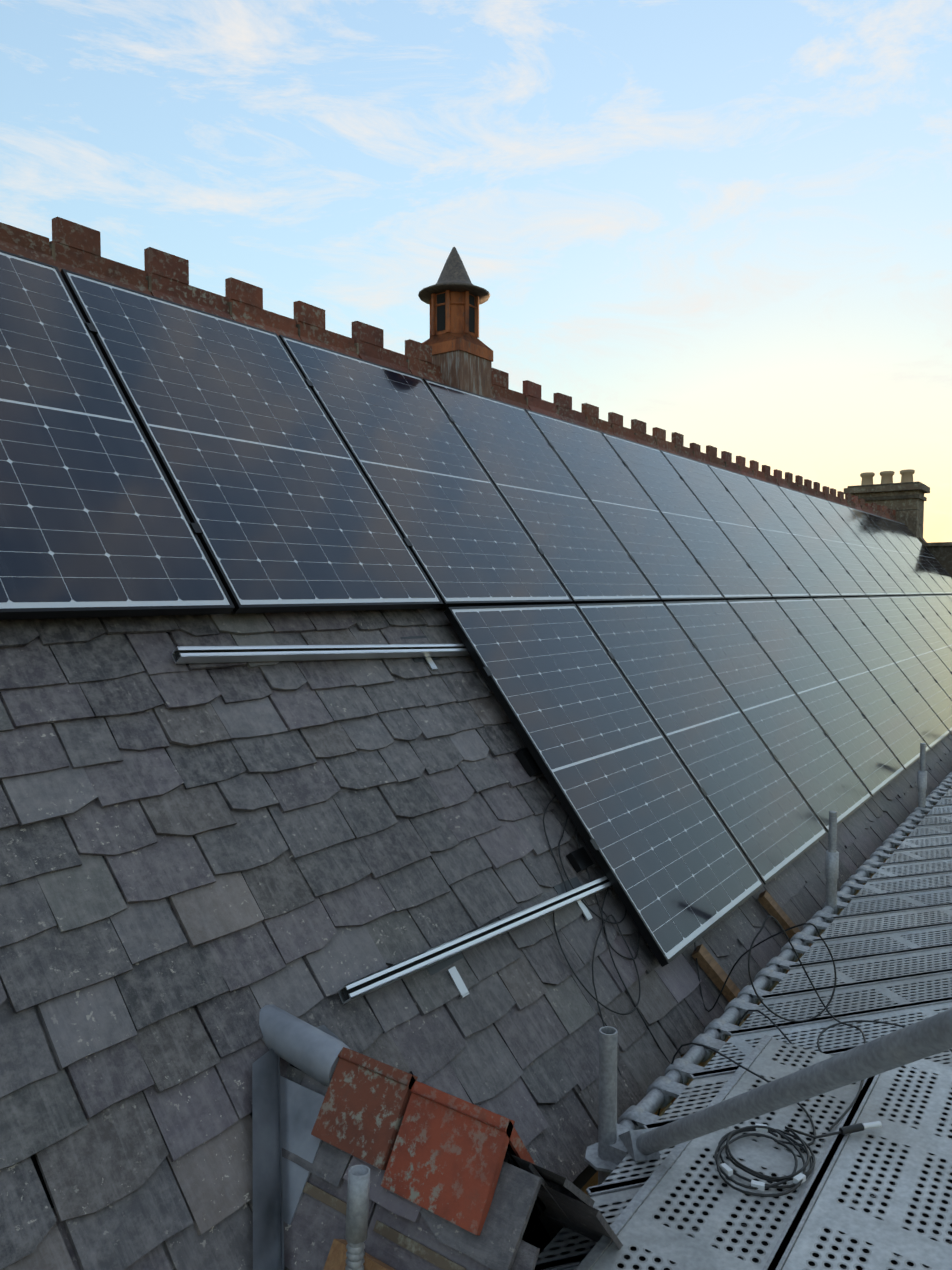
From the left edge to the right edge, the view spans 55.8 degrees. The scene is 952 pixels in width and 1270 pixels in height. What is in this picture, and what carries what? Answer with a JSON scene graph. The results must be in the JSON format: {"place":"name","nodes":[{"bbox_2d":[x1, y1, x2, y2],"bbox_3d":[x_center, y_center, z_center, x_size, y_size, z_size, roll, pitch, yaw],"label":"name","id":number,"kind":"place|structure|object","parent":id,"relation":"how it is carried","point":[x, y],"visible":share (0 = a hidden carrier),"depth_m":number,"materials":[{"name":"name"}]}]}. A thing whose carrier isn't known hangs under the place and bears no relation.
{"place":"outdoors","nodes":[
{"label":"outdoors","id":0,"kind":"place"},
{"bbox_2d":[0,0,951,542],"label":"sky","id":1,"kind":"structure","parent":0,"point":[725,225],"materials":[{"name":"blue"}]},
{"label":"ground","id":2,"kind":"structure","parent":0,"visible":0},
{"bbox_2d":[252,1005,556,1269],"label":"dormer","id":3,"kind":"object","parent":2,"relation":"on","point":[442,1154],"visible":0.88,"depth_m":2.02,"materials":[{"name":"ceramic"}]},
{"bbox_2d":[282,1065,542,1269],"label":"roof slates","id":4,"kind":"object","parent":3,"relation":"attached to","point":[314,1229],"visible":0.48,"depth_m":1.89,"materials":[{"name":"grey stone"}]},
{"bbox_2d":[323,1239,394,1269],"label":"sole board","id":5,"kind":"object","parent":4,"relation":"on","point":[336,1258],"visible":0.67,"depth_m":1.88,"materials":[{"name":"brown wood"}]},
{"bbox_2d":[345,1164,369,1269],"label":"scaffold pole","id":6,"kind":"object","parent":5,"relation":"on","point":[357,1209],"visible":1,"depth_m":1.79,"materials":[{"name":"grey metal"}]},
{"bbox_2d":[510,1154,629,1259],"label":"dormer slates","id":7,"kind":"object","parent":3,"relation":"attached to","point":[567,1203],"visible":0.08,"depth_m":1.94,"materials":[{"name":"grey stone"}]},
{"bbox_2d":[588,791,946,1196],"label":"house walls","id":8,"kind":"structure","parent":2,"relation":"on","point":[691,1080],"depth_m":4.39,"materials":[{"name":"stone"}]},
{"bbox_2d":[30,632,704,1207],"bbox_3d":[1.283,-0.178,8.137,4.896,3.140,24.350,2,3,36],"label":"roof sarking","id":9,"kind":"object","parent":8,"relation":"on","point":[584,1178],"depth_m":2.69,"materials":[{"name":"black wood"}]},
{"bbox_2d":[418,247,492,397],"bbox_3d":[-0.146,-2.073,6.044,0.486,1.057,0.486,2,3,36],"label":"roof ventilator","id":10,"kind":"object","parent":9,"relation":"on","point":[454,297],"visible":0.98,"depth_m":5.91,"materials":[{"name":"wood"}]},
{"bbox_2d":[0,607,951,1269],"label":"roof slates","id":11,"kind":"object","parent":9,"relation":"on","point":[202,865],"visible":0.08,"depth_m":2.62,"materials":[{"name":"grey stone"}]},
{"bbox_2d":[171,644,611,1003],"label":"mounting rails","id":12,"kind":"object","parent":11,"relation":"on","point":[356,989],"visible":0.23,"depth_m":3.07,"materials":[{"name":"silver metal"}]},
{"bbox_2d":[0,250,951,966],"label":"solar panels","id":13,"kind":"object","parent":12,"relation":"on","point":[140,432],"visible":1,"depth_m":4.40,"materials":[{"name":"black"}]},
{"bbox_2d":[85,322,951,850],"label":"panel clamps","id":14,"kind":"object","parent":13,"relation":"attached to","point":[409,544],"visible":0.96,"depth_m":4.52,"materials":[{"name":"black"}]},
{"bbox_2d":[0,217,897,521],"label":"ridge tiles","id":15,"kind":"object","parent":11,"relation":"on","point":[72,247],"visible":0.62,"depth_m":4.96,"materials":[{"name":"ceramic"}]},
{"bbox_2d":[400,636,592,998],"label":"mounting brackets","id":16,"kind":"object","parent":11,"relation":"on","point":[456,978],"visible":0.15,"depth_m":3.42,"materials":[{"name":"silver metal"}]},
{"bbox_2d":[515,748,593,872],"bbox_3d":[0.319,0.712,3.712,0.113,0.456,0.385,-3,4,-42],"label":"junction box","id":17,"kind":"object","parent":11,"relation":"on","point":[579,859],"visible":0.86,"depth_m":3.65,"materials":[{"name":"black plastic"}]},
{"bbox_2d":[543,795,951,1196],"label":"cables","id":18,"kind":"object","parent":11,"relation":"on","point":[798,1178],"visible":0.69,"depth_m":2.46,"materials":[{"name":"black plastic"}]},
{"bbox_2d":[581,787,950,1194],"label":"eave timber","id":19,"kind":"object","parent":11,"relation":"attached to","point":[710,966],"visible":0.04,"depth_m":3.72,"materials":[{"name":"brown wood"}]},
{"bbox_2d":[844,469,951,576],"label":"chimney","id":20,"kind":"object","parent":9,"relation":"on","point":[905,498],"visible":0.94,"depth_m":17.58,"materials":[{"name":"stone"}]},
{"bbox_2d":[585,743,951,1184],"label":"scaffold frame","id":21,"kind":"object","parent":2,"relation":"on","point":[617,1143],"visible":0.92,"depth_m":2.37,"materials":[{"name":"grey metal"}]},
{"bbox_2d":[534,787,951,1269],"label":"scaffold decks","id":22,"kind":"object","parent":21,"relation":"on","point":[879,1198],"visible":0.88,"depth_m":2.31,"materials":[{"name":"grey metal"}]}
]}

